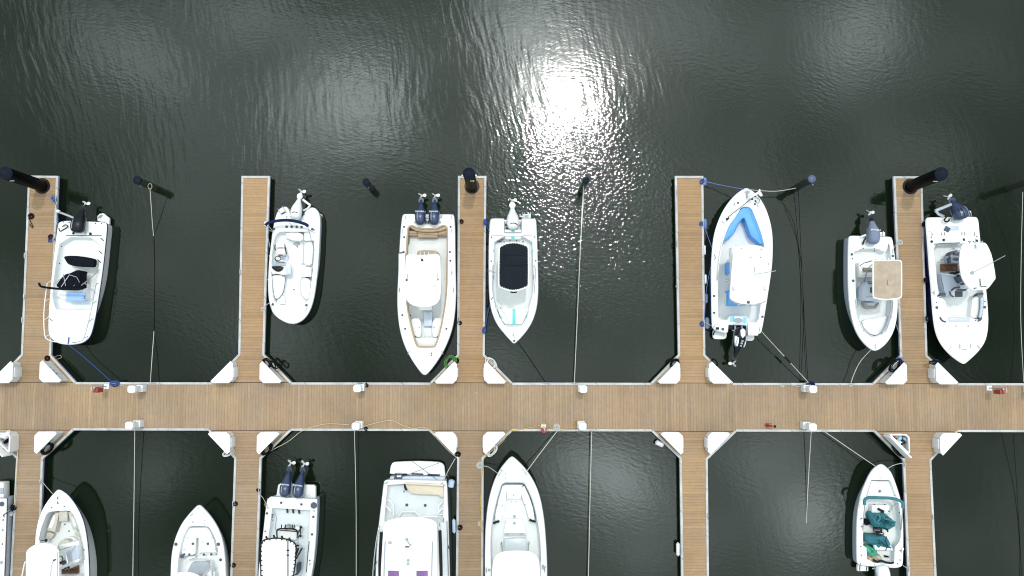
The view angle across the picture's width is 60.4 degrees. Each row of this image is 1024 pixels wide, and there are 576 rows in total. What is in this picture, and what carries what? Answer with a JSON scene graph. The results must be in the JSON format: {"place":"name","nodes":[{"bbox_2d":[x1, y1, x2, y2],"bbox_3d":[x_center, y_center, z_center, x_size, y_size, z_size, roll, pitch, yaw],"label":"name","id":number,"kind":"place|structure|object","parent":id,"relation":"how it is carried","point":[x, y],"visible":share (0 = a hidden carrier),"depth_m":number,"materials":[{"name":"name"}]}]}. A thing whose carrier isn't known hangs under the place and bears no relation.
{"place":"outdoors","nodes":[
{"label":"outdoors","id":0,"kind":"place"},
{"bbox_2d":[0,0,1023,575],"bbox_3d":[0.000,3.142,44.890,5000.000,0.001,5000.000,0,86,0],"label":"water","id":1,"kind":"structure","parent":0,"point":[196,110],"depth_m":45.43,"materials":[{"name":"black liquid"}]},
{"bbox_2d":[0,481,13,575],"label":"motor boat","id":2,"kind":"object","parent":1,"relation":"on","point":[6,503],"visible":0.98,"depth_m":43.34,"materials":[{"name":"white plastic"}]},
{"bbox_2d":[0,167,49,193],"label":"steel pile","id":3,"kind":"object","parent":1,"relation":"in","point":[41,185],"visible":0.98,"depth_m":43.01,"materials":[{"name":"black metal"}]},
{"bbox_2d":[0,429,76,575],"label":"finger dock","id":4,"kind":"object","parent":1,"relation":"on","point":[30,497],"visible":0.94,"depth_m":43.90,"materials":[{"name":"brown wood"}]},
{"bbox_2d":[0,430,17,504],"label":"hose","id":5,"kind":"object","parent":4,"relation":"on","point":[16,468],"visible":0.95,"depth_m":43.89,"materials":[{"name":"white rubber"}]},
{"bbox_2d":[0,432,18,456],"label":"dock box","id":6,"kind":"object","parent":4,"relation":"on","point":[12,444],"visible":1,"depth_m":43.49,"materials":[{"name":"white plastic"}]},
{"bbox_2d":[0,430,9,439],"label":"board","id":7,"kind":"object","parent":6,"relation":"in","point":[4,436],"visible":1,"depth_m":43.40,"materials":[{"name":"white plastic"}]},
{"bbox_2d":[34,431,63,453],"bbox_3d":[-23.149,7.436,43.673,0.723,0.820,1.388,44,87,3],"label":"dock box","id":8,"kind":"object","parent":4,"relation":"on","point":[42,439],"visible":1,"depth_m":43.28,"materials":[{"name":"white plastic"}]},
{"bbox_2d":[40,442,53,454],"bbox_3d":[-23.058,7.960,43.600,0.763,0.267,0.488,-38,87,-2],"label":"coiled hose","id":9,"kind":"object","parent":8,"relation":"on","point":[42,452],"visible":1,"depth_m":43.51,"materials":[{"name":"black rubber"}]},
{"bbox_2d":[14,175,78,382],"bbox_3d":[-23.980,-0.457,44.946,4.082,0.892,10.576,0,86,0],"label":"finger dock","id":10,"kind":"object","parent":1,"relation":"on","point":[37,346],"visible":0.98,"depth_m":44.65,"materials":[{"name":"brown wood"}]},
{"bbox_2d":[0,361,21,382],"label":"dock box","id":11,"kind":"object","parent":10,"relation":"on","point":[10,371],"visible":1,"depth_m":43.53,"materials":[{"name":"white plastic"}]},
{"bbox_2d":[28,213,33,227],"bbox_3d":[-24.509,-3.434,44.816,0.343,0.075,0.774,0,86,0],"label":"coiled rope","id":12,"kind":"object","parent":10,"relation":"on","point":[30,215],"visible":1,"depth_m":44.82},
{"bbox_2d":[39,360,67,381],"bbox_3d":[-23.023,4.351,43.889,0.723,0.820,1.388,-44,87,-3],"label":"dock box","id":13,"kind":"object","parent":10,"relation":"on","point":[49,371],"visible":1,"depth_m":43.52,"materials":[{"name":"white plastic"}]},
{"bbox_2d":[21,489,96,575],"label":"motor boat","id":14,"kind":"object","parent":1,"relation":"on","point":[64,545],"visible":1,"depth_m":43.11,"materials":[{"name":"white plastic"}]},
{"bbox_2d":[38,201,111,344],"bbox_3d":[-21.928,-0.786,44.346,2.578,2.335,7.342,5,86,0],"label":"motor boat","id":15,"kind":"object","parent":1,"relation":"on","point":[81,254],"visible":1,"depth_m":44.35,"materials":[{"name":"white plastic"}]},
{"bbox_2d":[66,292,86,300],"bbox_3d":[-21.846,0.440,44.339,1.007,0.668,0.441,0,86,0],"label":"cooler","id":16,"kind":"object","parent":15,"relation":"on","point":[75,296],"visible":1,"depth_m":44.05,"materials":[{"name":"plastic"}]},
{"bbox_2d":[133,176,157,191],"bbox_3d":[-18.457,-5.196,44.872,0.460,3.200,0.410,33,87,2],"label":"timber pile","id":17,"kind":"object","parent":1,"relation":"in","point":[138,180],"visible":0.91,"depth_m":43.97,"materials":[{"name":"black wood"}]},
{"bbox_2d":[171,505,229,575],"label":"motor boat","id":18,"kind":"object","parent":1,"relation":"on","point":[199,547],"visible":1,"depth_m":43.19,"materials":[{"name":"white plastic"}]},
{"bbox_2d":[209,430,290,575],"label":"finger dock","id":19,"kind":"object","parent":1,"relation":"on","point":[247,509],"visible":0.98,"depth_m":43.87,"materials":[{"name":"brown wood"}]},
{"bbox_2d":[208,431,235,453],"bbox_3d":[-14.236,7.455,43.672,0.723,0.820,1.387,-44,87,-3],"label":"dock box","id":20,"kind":"object","parent":19,"relation":"on","point":[225,441],"visible":1,"depth_m":43.28,"materials":[{"name":"white plastic"}]},
{"bbox_2d":[257,431,281,453],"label":"dock box","id":21,"kind":"object","parent":19,"relation":"on","point":[265,439],"visible":1,"depth_m":43.28,"materials":[{"name":"white plastic"}]},
{"bbox_2d":[261,443,272,455],"bbox_3d":[-12.154,7.994,43.648,0.720,0.267,0.393,-40,87,-3],"label":"coiled hose","id":22,"kind":"object","parent":21,"relation":"on","point":[270,446],"visible":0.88,"depth_m":43.57,"materials":[{"name":"black rubber"}]},
{"bbox_2d":[231,176,292,382],"bbox_3d":[-13.102,-0.440,44.944,4.021,0.892,10.568,0,86,0],"label":"finger dock","id":23,"kind":"object","parent":1,"relation":"on","point":[254,258],"visible":0.94,"depth_m":44.65,"materials":[{"name":"brown wood"}]},
{"bbox_2d":[211,361,237,382],"bbox_3d":[-14.171,4.390,43.886,0.723,0.820,1.387,44,87,3],"label":"dock box","id":24,"kind":"object","parent":23,"relation":"on","point":[228,373],"visible":1,"depth_m":43.50,"materials":[{"name":"white plastic"}]},
{"bbox_2d":[259,361,284,382],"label":"dock box","id":25,"kind":"object","parent":23,"relation":"on","point":[269,375],"visible":1,"depth_m":43.50,"materials":[{"name":"white plastic"}]},
{"bbox_2d":[269,360,277,368],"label":"coiled hose","id":26,"kind":"object","parent":25,"relation":"hanging from","point":[271,364],"visible":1,"depth_m":43.61,"materials":[{"name":"black rubber"}]},
{"bbox_2d":[258,460,319,575],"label":"motor boat","id":27,"kind":"object","parent":1,"relation":"on","point":[288,544],"visible":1,"depth_m":43.28,"materials":[{"name":"white plastic"}]},
{"bbox_2d":[264,189,321,323],"bbox_3d":[-11.026,-1.617,44.610,2.640,1.923,6.906,0,86,0],"label":"motor boat","id":28,"kind":"object","parent":1,"relation":"on","point":[293,271],"visible":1,"depth_m":44.49,"materials":[{"name":"white plastic"}]},
{"bbox_2d":[362,178,374,191],"bbox_3d":[-7.229,-5.157,45.070,0.431,2.800,0.369,33,87,2],"label":"timber pile","id":29,"kind":"object","parent":1,"relation":"in","point":[368,184],"visible":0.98,"depth_m":43.96,"materials":[{"name":"black wood"}]},
{"bbox_2d":[372,461,449,575],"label":"motor boat","id":30,"kind":"object","parent":1,"relation":"on","point":[412,537],"visible":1,"depth_m":42.92,"materials":[{"name":"white plastic"}]},
{"bbox_2d":[448,479,454,487],"bbox_3d":[-3.021,9.720,43.728,0.300,0.292,0.420,10,86,1],"label":"fender","id":31,"kind":"object","parent":30,"relation":"attached to","point":[451,483],"visible":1,"depth_m":43.61,"materials":[{"name":"white"}]},
{"bbox_2d":[397,193,455,374],"bbox_3d":[-4.271,-0.289,43.820,2.955,3.315,9.209,0,86,0],"label":"motor boat","id":32,"kind":"object","parent":1,"relation":"on","point":[426,297],"visible":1,"depth_m":43.98,"materials":[{"name":"beige plastic"}]},
{"bbox_2d":[429,430,511,575],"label":"finger dock","id":33,"kind":"object","parent":1,"relation":"on","point":[469,542],"visible":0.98,"depth_m":43.85,"materials":[{"name":"brown wood"}]},
{"bbox_2d":[435,431,457,453],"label":"dock box","id":34,"kind":"object","parent":33,"relation":"on","point":[448,440],"visible":1,"depth_m":43.28,"materials":[{"name":"white plastic"}]},
{"bbox_2d":[452,519,455,532],"bbox_3d":[-2.889,11.854,43.829,0.180,0.176,0.720,-2,86,0],"label":"fender","id":35,"kind":"object","parent":33,"relation":"attached to","point":[453,525],"visible":1,"depth_m":43.77,"materials":[{"name":"white"}]},
{"bbox_2d":[480,469,482,531],"bbox_3d":[-1.522,10.575,43.814,0.179,0.046,3.112,0,86,0],"label":"hose","id":36,"kind":"object","parent":33,"relation":"on","point":[480,499],"visible":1,"depth_m":43.81,"materials":[{"name":"rubber"}]},
{"bbox_2d":[487,445,497,456],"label":"coiled hose","id":37,"kind":"object","parent":33,"relation":"on","point":[492,454],"visible":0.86,"depth_m":43.66,"materials":[{"name":"white rubber"}]},
{"bbox_2d":[483,431,504,453],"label":"dock box","id":38,"kind":"object","parent":33,"relation":"on","point":[491,439],"visible":1,"depth_m":43.27,"materials":[{"name":"white plastic"}]},
{"bbox_2d":[484,424,552,457],"bbox_3d":[0.193,7.453,44.032,3.767,0.044,0.775,-22,86,-2],"label":"hose","id":39,"kind":"object","parent":33,"relation":"on","point":[516,430],"visible":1,"depth_m":44.05,"materials":[{"name":"rubber"}]},
{"bbox_2d":[430,175,511,383],"bbox_3d":[-2.053,-0.460,44.946,4.141,0.892,10.632,0,86,0],"label":"finger dock","id":40,"kind":"object","parent":1,"relation":"on","point":[471,356],"visible":0.98,"depth_m":44.61,"materials":[{"name":"brown wood"}]},
{"bbox_2d":[435,362,458,383],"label":"dock box","id":41,"kind":"object","parent":40,"relation":"on","point":[450,374],"visible":1,"depth_m":43.49,"materials":[{"name":"white plastic"}]},
{"bbox_2d":[444,355,456,367],"bbox_3d":[-3.091,3.715,44.239,0.655,0.235,0.717,0,86,0],"label":"coiled hose","id":42,"kind":"object","parent":40,"relation":"on","point":[452,357],"visible":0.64,"depth_m":44.16,"materials":[{"name":"green rubber"}]},
{"bbox_2d":[485,291,488,306],"bbox_3d":[-1.248,0.568,44.649,0.200,0.195,0.800,0,86,0],"label":"fender","id":43,"kind":"object","parent":40,"relation":"attached to","point":[487,298],"visible":0.95,"depth_m":44.57,"materials":[{"name":"black rubber"}]},
{"bbox_2d":[486,272,488,287],"bbox_3d":[-1.250,-0.406,44.718,0.200,0.195,0.800,0,86,0],"label":"fender","id":44,"kind":"object","parent":40,"relation":"attached to","point":[487,280],"visible":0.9,"depth_m":44.63,"materials":[{"name":"black rubber"}]},
{"bbox_2d":[485,357,496,369],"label":"coiled hose","id":45,"kind":"object","parent":40,"relation":"on","point":[494,362],"visible":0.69,"depth_m":44.09,"materials":[{"name":"white rubber"}]},
{"bbox_2d":[483,362,505,383],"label":"dock box","id":46,"kind":"object","parent":40,"relation":"on","point":[491,375],"visible":1,"depth_m":43.49,"materials":[{"name":"white plastic"}]},
{"bbox_2d":[463,168,478,193],"bbox_3d":[-2.044,-5.261,43.995,0.760,4.960,0.760,0,86,0],"label":"steel pile","id":47,"kind":"object","parent":1,"relation":"in","point":[471,184],"visible":1,"depth_m":42.56,"materials":[{"name":"black metal"}]},
{"bbox_2d":[0,382,1023,431],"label":"walkway","id":48,"kind":"structure","parent":1,"relation":"on","point":[429,406],"depth_m":44.19,"materials":[{"name":"brown wood"}]},
{"bbox_2d":[91,384,108,392],"bbox_3d":[-20.381,4.967,43.467,0.250,1.575,0.397,0,86,0],"label":"extinguisher stand","id":49,"kind":"object","parent":48,"relation":"on","point":[94,389],"visible":1,"depth_m":43.22,"materials":[{"name":"red plastic"}]},
{"bbox_2d":[132,431,134,575],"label":"mooring line","id":50,"kind":"object","parent":48,"relation":"attached to","point":[134,489],"visible":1,"depth_m":44.03,"materials":[{"name":"white fabric"}]},
{"bbox_2d":[125,420,143,428],"bbox_3d":[-18.617,6.730,43.408,0.380,1.435,0.360,0,86,0],"label":"power pedestal","id":51,"kind":"object","parent":48,"relation":"on","point":[133,424],"visible":1,"depth_m":42.97,"materials":[{"name":"white plastic"}]},
{"bbox_2d":[128,385,146,392],"bbox_3d":[-18.548,4.978,43.531,0.380,1.435,0.360,0,86,0],"label":"power pedestal","id":52,"kind":"object","parent":48,"relation":"on","point":[136,388],"visible":1,"depth_m":43.14,"materials":[{"name":"white plastic"}]},
{"bbox_2d":[150,190,154,381],"bbox_3d":[-18.319,-0.131,44.644,0.278,1.381,9.752,0,86,0],"label":"mooring line","id":53,"kind":"object","parent":48,"relation":"attached to","point":[154,284],"visible":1,"depth_m":45.01,"materials":[{"name":"white fabric"}]},
{"bbox_2d":[271,423,348,450],"bbox_3d":[-10.287,7.327,44.200,4.311,0.384,0.518,-19,86,-1],"label":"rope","id":54,"kind":"object","parent":48,"relation":"on","point":[305,429],"visible":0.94,"depth_m":44.08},
{"bbox_2d":[354,431,356,575],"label":"mooring line","id":55,"kind":"object","parent":48,"relation":"attached to","point":[356,519],"visible":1,"depth_m":43.97,"materials":[{"name":"white fabric"}]},
{"bbox_2d":[352,421,363,429],"bbox_3d":[-7.603,6.769,43.406,0.380,1.435,0.360,0,86,0],"label":"power pedestal","id":56,"kind":"object","parent":48,"relation":"on","point":[357,425],"visible":1,"depth_m":42.76,"materials":[{"name":"white plastic"}]},
{"bbox_2d":[353,384,365,391],"bbox_3d":[-7.544,4.939,43.534,0.380,1.435,0.360,0,86,0],"label":"power pedestal","id":57,"kind":"object","parent":48,"relation":"on","point":[359,387],"visible":1,"depth_m":42.87,"materials":[{"name":"white plastic"}]},
{"bbox_2d":[364,420,453,455],"bbox_3d":[-5.011,7.242,44.047,4.784,0.044,0.916,18,86,1],"label":"hose","id":58,"kind":"object","parent":48,"relation":"on","point":[412,428],"visible":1,"depth_m":44.06,"materials":[{"name":"beige rubber"}]},
{"bbox_2d":[541,424,546,432],"bbox_3d":[1.584,6.976,43.602,0.250,1.025,0.397,0,86,0],"label":"extinguisher stand","id":59,"kind":"object","parent":48,"relation":"on","point":[543,429],"visible":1,"depth_m":43.45,"materials":[{"name":"red plastic"}]},
{"bbox_2d":[574,186,583,381],"bbox_3d":[3.353,-0.143,43.904,0.065,1.405,9.716,2,86,0],"label":"mooring line","id":60,"kind":"object","parent":48,"relation":"attached to","point":[578,283],"visible":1,"depth_m":44.32,"materials":[{"name":"white fabric"}]},
{"bbox_2d":[577,421,586,429],"bbox_3d":[3.430,6.769,43.406,0.380,1.435,0.360,0,86,0],"label":"power pedestal","id":61,"kind":"object","parent":48,"relation":"on","point":[581,425],"visible":1,"depth_m":42.74,"materials":[{"name":"white plastic"}]},
{"bbox_2d":[578,385,586,392],"bbox_3d":[3.480,4.978,43.531,0.380,1.435,0.360,0,86,0],"label":"power pedestal","id":62,"kind":"object","parent":48,"relation":"on","point":[582,388],"visible":1,"depth_m":42.85,"materials":[{"name":"white plastic"}]},
{"bbox_2d":[588,431,591,575],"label":"mooring line","id":63,"kind":"object","parent":48,"relation":"attached to","point":[589,504],"visible":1,"depth_m":43.90,"materials":[{"name":"white fabric"}]},
{"bbox_2d":[762,332,807,381],"bbox_3d":[13.688,3.472,44.085,0.043,0.472,3.545,-44,87,-3],"label":"mooring line","id":64,"kind":"object","parent":48,"relation":"attached to","point":[783,355],"visible":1,"depth_m":44.04,"materials":[{"name":"white fabric"}]},
{"bbox_2d":[793,190,806,381],"bbox_3d":[14.667,-0.079,44.510,0.407,1.209,9.661,-4,86,0],"label":"mooring line","id":65,"kind":"object","parent":48,"relation":"attached to","point":[800,280],"visible":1,"depth_m":44.90,"materials":[{"name":"black fabric"}]},
{"bbox_2d":[798,190,807,378],"bbox_3d":[14.766,-0.082,44.420,0.352,1.434,9.658,-3,86,0],"label":"mooring line","id":66,"kind":"object","parent":48,"relation":"attached to","point":[802,285],"visible":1,"depth_m":44.87,"materials":[{"name":"black fabric"}]},
{"bbox_2d":[800,385,816,392],"bbox_3d":[14.685,4.978,43.531,0.380,1.435,0.360,0,86,0],"label":"power pedestal","id":67,"kind":"object","parent":48,"relation":"on","point":[809,388],"visible":1,"depth_m":43.02,"materials":[{"name":"white plastic"}]},
{"bbox_2d":[800,421,816,430],"bbox_3d":[14.623,6.809,43.403,0.380,1.435,0.360,0,86,0],"label":"power pedestal","id":68,"kind":"object","parent":48,"relation":"on","point":[809,426],"visible":1,"depth_m":42.94,"materials":[{"name":"white plastic"}]},
{"bbox_2d":[806,432,811,522],"bbox_3d":[14.792,12.624,43.922,0.317,1.224,10.832,3,86,0],"label":"mooring line","id":69,"kind":"object","parent":48,"relation":"attached to","point":[808,478],"visible":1,"depth_m":44.21,"materials":[{"name":"white fabric"}]},
{"bbox_2d":[825,432,875,466],"bbox_3d":[16.854,8.025,43.757,2.890,0.492,0.052,36,87,2],"label":"mooring line","id":70,"kind":"object","parent":48,"relation":"attached to","point":[850,449],"visible":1,"depth_m":43.88,"materials":[{"name":"white fabric"}]},
{"bbox_2d":[986,386,1006,394],"bbox_3d":[23.979,5.047,43.461,0.250,1.575,0.397,0,86,0],"label":"extinguisher stand","id":71,"kind":"object","parent":48,"relation":"on","point":[1001,391],"visible":1,"depth_m":43.25,"materials":[{"name":"red plastic"}]},
{"bbox_2d":[1020,192,1023,381],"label":"mooring line","id":72,"kind":"object","parent":48,"relation":"attached to","point":[1020,285],"visible":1,"depth_m":44.57,"materials":[{"name":"white fabric"}]},
{"bbox_2d":[488,198,537,343],"bbox_3d":[0.071,-0.938,43.940,2.514,3.166,7.410,0,86,0],"label":"motor boat","id":73,"kind":"object","parent":1,"relation":"on","point":[513,266],"visible":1,"depth_m":44.21,"materials":[{"name":"white plastic"}]},
{"bbox_2d":[485,456,546,575],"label":"motor boat","id":74,"kind":"object","parent":1,"relation":"on","point":[515,538],"visible":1,"depth_m":43.13,"materials":[{"name":"white plastic"}]},
{"bbox_2d":[579,176,589,192],"bbox_3d":[3.642,-5.125,44.642,0.431,3.650,0.369,33,87,2],"label":"timber pile","id":75,"kind":"object","parent":1,"relation":"in","point":[585,181],"visible":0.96,"depth_m":43.26,"materials":[{"name":"black wood"}]},
{"bbox_2d":[651,176,732,383],"bbox_3d":[9.056,-0.428,44.944,4.141,0.892,10.592,0,86,0],"label":"finger dock","id":76,"kind":"object","parent":1,"relation":"on","point":[693,358],"visible":1,"depth_m":44.64,"materials":[{"name":"brown wood"}]},
{"bbox_2d":[657,362,679,383],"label":"dock box","id":77,"kind":"object","parent":76,"relation":"on","point":[670,375],"visible":1,"depth_m":43.50,"materials":[{"name":"white plastic"}]},
{"bbox_2d":[705,317,709,328],"bbox_3d":[9.885,1.782,44.564,0.240,0.234,0.600,0,86,0],"label":"fender","id":78,"kind":"object","parent":76,"relation":"attached to","point":[707,320],"visible":1,"depth_m":44.47,"materials":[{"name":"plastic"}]},
{"bbox_2d":[705,362,731,383],"bbox_3d":[10.120,4.409,43.885,0.723,0.820,1.387,-44,87,-3],"label":"dock box","id":79,"kind":"object","parent":76,"relation":"on","point":[714,374],"visible":1,"depth_m":43.50,"materials":[{"name":"white plastic"}]},
{"bbox_2d":[651,430,735,575],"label":"finger dock","id":80,"kind":"object","parent":1,"relation":"on","point":[694,456],"visible":0.98,"depth_m":43.87,"materials":[{"name":"brown wood"}]},
{"bbox_2d":[655,440,663,446],"bbox_3d":[7.424,7.826,44.261,0.460,0.254,0.260,25,86,2],"label":"fender","id":81,"kind":"object","parent":80,"relation":"attached to","point":[659,443],"visible":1,"depth_m":44.16,"materials":[{"name":"white plastic"}]},
{"bbox_2d":[660,432,683,454],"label":"dock box","id":82,"kind":"object","parent":80,"relation":"on","point":[674,440],"visible":1,"depth_m":43.27,"materials":[{"name":"white plastic"}]},
{"bbox_2d":[676,542,679,555],"bbox_3d":[8.271,13.015,43.848,0.200,0.195,0.680,0,86,0],"label":"fender","id":83,"kind":"object","parent":80,"relation":"attached to","point":[677,548],"visible":1,"depth_m":43.77,"materials":[{"name":"white plastic"}]},
{"bbox_2d":[704,432,729,453],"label":"dock box","id":84,"kind":"object","parent":80,"relation":"on","point":[713,441],"visible":1,"depth_m":43.28,"materials":[{"name":"white plastic"}]},
{"bbox_2d":[709,188,773,366],"bbox_3d":[11.554,-0.563,43.663,3.126,3.667,8.954,0,86,0],"label":"motor boat","id":85,"kind":"object","parent":1,"relation":"on","point":[740,266],"visible":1,"depth_m":44.17,"materials":[{"name":"white plastic"}]},
{"bbox_2d":[704,226,715,319],"bbox_3d":[9.964,-0.830,44.346,0.526,0.547,4.869,0,86,0],"label":"mooring line","id":86,"kind":"object","parent":85,"relation":"attached to","point":[708,276],"visible":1,"depth_m":44.45,"materials":[{"name":"blue fabric"}]},
{"bbox_2d":[792,175,815,191],"bbox_3d":[14.656,-5.189,44.646,0.445,3.650,0.389,33,87,2],"label":"timber pile","id":87,"kind":"object","parent":1,"relation":"in","point":[810,179],"visible":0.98,"depth_m":43.67,"materials":[{"name":"black wood"}]},
{"bbox_2d":[843,210,901,350],"bbox_3d":[18.140,-0.454,43.920,2.507,3.139,7.173,0,86,0],"label":"motor boat","id":88,"kind":"object","parent":1,"relation":"on","point":[872,274],"visible":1,"depth_m":44.20,"materials":[{"name":"white plastic"}]},
{"bbox_2d":[852,464,903,575],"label":"motor boat","id":89,"kind":"object","parent":1,"relation":"on","point":[876,492],"visible":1,"depth_m":43.52,"materials":[{"name":"white plastic"}]},
{"bbox_2d":[863,544,876,555],"bbox_3d":[17.733,13.004,43.508,0.702,0.659,0.426,32,87,2],"label":"bag","id":90,"kind":"object","parent":89,"relation":"on","point":[871,551],"visible":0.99,"depth_m":43.37,"materials":[{"name":"green fabric"}]},
{"bbox_2d":[870,553,881,560],"bbox_3d":[18.079,13.399,43.586,0.523,0.449,0.359,-24,86,-2],"label":"rag","id":91,"kind":"object","parent":89,"relation":"on","point":[877,556],"visible":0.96,"depth_m":43.53,"materials":[{"name":"white fabric"}]},
{"bbox_2d":[863,532,892,550],"bbox_3d":[18.087,12.530,43.411,1.353,0.920,0.756,0,86,0],"label":"tarp","id":92,"kind":"object","parent":89,"relation":"on","point":[876,542],"visible":0.99,"depth_m":43.22,"materials":[{"name":"teal fabric"}]},
{"bbox_2d":[865,511,895,529],"bbox_3d":[18.297,11.508,43.398,1.290,1.089,0.886,0,86,0],"label":"tarp","id":93,"kind":"object","parent":89,"relation":"on","point":[882,520],"visible":1,"depth_m":43.25,"materials":[{"name":"teal fabric"}]},
{"bbox_2d":[873,559,893,563],"bbox_3d":[18.262,13.466,43.287,0.994,0.254,0.175,7,86,1],"label":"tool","id":94,"kind":"object","parent":89,"relation":"on","point":[878,561],"visible":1,"depth_m":43.29,"materials":[{"name":"black plastic"}]},
{"bbox_2d":[871,176,933,383],"bbox_3d":[20.285,-0.411,44.942,4.260,0.892,10.587,0,86,0],"label":"finger dock","id":95,"kind":"object","parent":1,"relation":"on","point":[907,219],"visible":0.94,"depth_m":44.64,"materials":[{"name":"brown wood"}]},
{"bbox_2d":[880,362,906,383],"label":"dock box","id":96,"kind":"object","parent":95,"relation":"on","point":[898,375],"visible":0.99,"depth_m":43.50,"materials":[{"name":"white plastic"}]},
{"bbox_2d":[888,359,901,371],"bbox_3d":[19.076,3.866,43.836,0.493,0.248,0.804,35,87,2],"label":"coiled hose","id":97,"kind":"object","parent":96,"relation":"on","point":[892,363],"visible":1,"depth_m":43.76,"materials":[{"name":"black rubber"}]},
{"bbox_2d":[928,362,957,383],"bbox_3d":[21.323,4.449,43.882,0.723,0.820,1.387,-44,87,-3],"label":"dock box","id":98,"kind":"object","parent":95,"relation":"on","point":[938,373],"visible":0.99,"depth_m":43.51,"materials":[{"name":"white plastic"}]},
{"bbox_2d":[872,431,957,575],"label":"finger dock","id":99,"kind":"object","parent":1,"relation":"on","point":[919,550],"visible":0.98,"depth_m":43.87,"materials":[{"name":"brown wood"}]},
{"bbox_2d":[883,433,911,457],"bbox_3d":[19.217,7.561,43.486,0.781,1.176,1.423,-44,87,-3],"label":"dock box","id":100,"kind":"object","parent":99,"relation":"on","point":[904,450],"visible":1,"depth_m":43.31,"materials":[{"name":"white plastic"}]},
{"bbox_2d":[891,445,904,457],"bbox_3d":[19.260,8.096,43.792,0.387,0.251,0.886,-43,87,-3],"label":"coiled hose","id":101,"kind":"object","parent":99,"relation":"on","point":[899,454],"visible":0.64,"depth_m":43.78,"materials":[{"name":"black rubber"}]},
{"bbox_2d":[932,432,961,454],"bbox_3d":[21.420,7.513,43.668,0.723,0.820,1.387,44,87,3],"label":"dock box","id":102,"kind":"object","parent":99,"relation":"on","point":[943,443],"visible":1,"depth_m":43.29,"materials":[{"name":"white plastic"}]},
{"bbox_2d":[903,167,947,193],"bbox_3d":[20.360,-5.261,43.995,0.800,4.960,0.800,0,86,0],"label":"steel pile","id":103,"kind":"object","parent":1,"relation":"in","point":[912,186],"visible":0.93,"depth_m":42.93,"materials":[{"name":"black metal"}]},
{"bbox_2d":[923,194,1003,363],"bbox_3d":[22.345,-0.549,43.562,2.956,3.864,8.595,0,86,0],"label":"motor boat","id":104,"kind":"object","parent":1,"relation":"on","point":[959,270],"visible":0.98,"depth_m":44.05,"materials":[{"name":"white plastic"}]},
{"bbox_2d":[1005,180,1023,190],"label":"timber pile","id":105,"kind":"object","parent":1,"relation":"in","point":[1014,186],"visible":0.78,"depth_m":44.67,"materials":[{"name":"black wood"}]},
{"bbox_2d":[1013,435,1021,575],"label":"mooring line","id":106,"kind":"object","parent":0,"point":[1017,502],"visible":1,"depth_m":44.18,"materials":[{"name":"black fabric"}]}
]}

